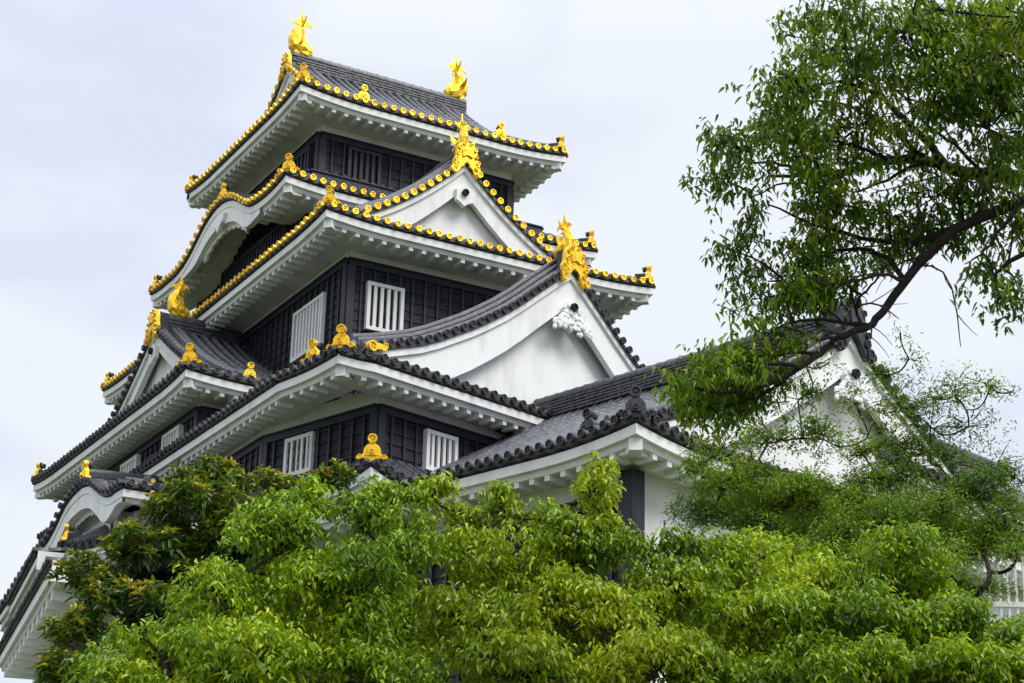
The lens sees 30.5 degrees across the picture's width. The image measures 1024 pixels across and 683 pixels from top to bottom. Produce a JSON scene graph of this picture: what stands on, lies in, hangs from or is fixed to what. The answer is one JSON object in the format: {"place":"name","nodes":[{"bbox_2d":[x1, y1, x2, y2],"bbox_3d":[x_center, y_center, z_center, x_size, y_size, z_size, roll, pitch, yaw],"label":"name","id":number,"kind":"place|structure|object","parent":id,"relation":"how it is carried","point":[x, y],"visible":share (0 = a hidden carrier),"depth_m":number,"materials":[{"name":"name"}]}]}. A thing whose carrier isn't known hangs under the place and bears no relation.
{"place":"outdoors","nodes":[
{"label":"outdoors","id":0,"kind":"place"},
{"bbox_2d":[0,0,1023,682],"label":"sky","id":1,"kind":"structure","parent":0,"point":[109,109],"materials":[{"name":"white"}]},
{"label":"ground","id":2,"kind":"structure","parent":0,"visible":0},
{"bbox_2d":[27,453,369,682],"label":"leathery leaved tree","id":3,"kind":"object","parent":2,"relation":"on","point":[207,493],"visible":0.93,"depth_m":18.85,"materials":[{"name":"green plant"}]},
{"bbox_2d":[54,472,461,682],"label":"evergreen oak","id":4,"kind":"object","parent":2,"relation":"on","point":[295,625],"visible":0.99,"depth_m":14.57,"materials":[{"name":"green plant"}]},
{"bbox_2d":[0,9,655,682],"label":"castle keep","id":5,"kind":"structure","parent":2,"relation":"on","point":[370,275],"depth_m":46.57,"materials":[{"name":"grey tile"}]},
{"bbox_2d":[120,454,140,472],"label":"window","id":6,"kind":"structure","parent":5,"relation":"in","point":[127,466],"depth_m":48.75,"materials":[{"name":"white paint"}]},
{"bbox_2d":[161,424,183,449],"bbox_3d":[-8.380,2.559,46.292,0.155,0.760,1.190,12,-22,-27],"label":"window","id":7,"kind":"structure","parent":5,"relation":"in","point":[177,431],"depth_m":46.28,"materials":[{"name":"white paint"}]},
{"bbox_2d":[220,224,290,288],"bbox_3d":[-7.143,-2.038,51.862,0.155,1.240,4.690,12,-22,-27],"label":"window","id":8,"kind":"structure","parent":5,"relation":"in","point":[280,230],"depth_m":51.89,"materials":[{"name":"black wood"}]},
{"bbox_2d":[283,431,315,475],"bbox_3d":[-4.611,2.477,40.832,0.140,0.890,0.970,20,-27,-41],"label":"window","id":9,"kind":"structure","parent":5,"relation":"in","point":[310,440],"depth_m":40.75,"materials":[{"name":"white paint"}]},
{"bbox_2d":[294,145,311,170],"bbox_3d":[-6.081,-4.388,52.037,0.155,1.330,2.390,12,-22,-27],"label":"window","id":10,"kind":"structure","parent":5,"relation":"in","point":[302,161],"depth_m":51.41,"materials":[{"name":"black wood"}]},
{"bbox_2d":[290,292,326,363],"bbox_3d":[-5.116,-0.327,47.336,0.155,1.350,1.860,12,-22,-27],"label":"window","id":11,"kind":"structure","parent":5,"relation":"in","point":[308,323],"depth_m":47.32,"materials":[{"name":"white paint"}]},
{"bbox_2d":[346,146,381,184],"bbox_3d":[-4.065,-4.603,51.301,0.990,1.330,0.155,12,-22,-27],"label":"window","id":12,"kind":"structure","parent":5,"relation":"in","point":[361,164],"depth_m":51.35,"materials":[{"name":"black wood"}]},
{"bbox_2d":[364,280,404,331],"bbox_3d":[-3.137,-0.794,46.110,1.000,1.250,0.155,12,-22,-27],"label":"window","id":13,"kind":"structure","parent":5,"relation":"in","point":[376,302],"depth_m":46.09,"materials":[{"name":"white paint"}]},
{"bbox_2d":[422,428,458,470],"bbox_3d":[-1.544,2.409,40.297,0.910,0.900,0.155,20,-27,-41],"label":"window","id":14,"kind":"structure","parent":5,"relation":"in","point":[431,438],"depth_m":40.22,"materials":[{"name":"white paint"}]},
{"bbox_2d":[406,450,749,682],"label":"evergreen oak","id":15,"kind":"object","parent":2,"relation":"on","point":[523,619],"visible":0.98,"depth_m":15.14,"materials":[{"name":"green plant"}]},
{"bbox_2d":[283,299,1023,682],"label":"connecting hall","id":16,"kind":"structure","parent":2,"relation":"on","point":[627,423],"depth_m":33.29,"materials":[{"name":"white paint"}]},
{"bbox_2d":[659,342,931,578],"bbox_3d":[3.468,4.784,23.060,3.355,10.010,4.225,-1,-20,6],"label":"maple","id":17,"kind":"object","parent":2,"relation":"on","point":[790,507],"visible":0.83,"depth_m":23.65,"materials":[{"name":"green plant"}]},
{"bbox_2d":[643,0,1023,452],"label":"overhanging tree","id":18,"kind":"object","parent":2,"relation":"on","point":[740,371],"visible":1,"depth_m":13.29,"materials":[{"name":"green plant"}]},
{"bbox_2d":[661,517,1023,682],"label":"evergreen oak","id":19,"kind":"object","parent":2,"relation":"on","point":[823,618],"visible":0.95,"depth_m":15.30,"materials":[{"name":"green plant"}]},
{"bbox_2d":[826,316,1023,612],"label":"maple","id":20,"kind":"object","parent":2,"relation":"on","point":[980,539],"visible":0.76,"depth_m":23.90,"materials":[{"name":"green plant"}]},
{"bbox_2d":[879,439,1023,541],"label":"roof","id":21,"kind":"structure","parent":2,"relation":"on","point":[971,454],"depth_m":43.38,"materials":[{"name":"grey tile"}]},
{"bbox_2d":[991,550,1023,621],"bbox_3d":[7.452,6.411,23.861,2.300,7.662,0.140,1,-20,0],"label":"lattice fence","id":22,"kind":"object","parent":2,"relation":"on","point":[1000,604],"visible":0.22,"depth_m":24.93,"materials":[{"name":"white paint"}]}
]}

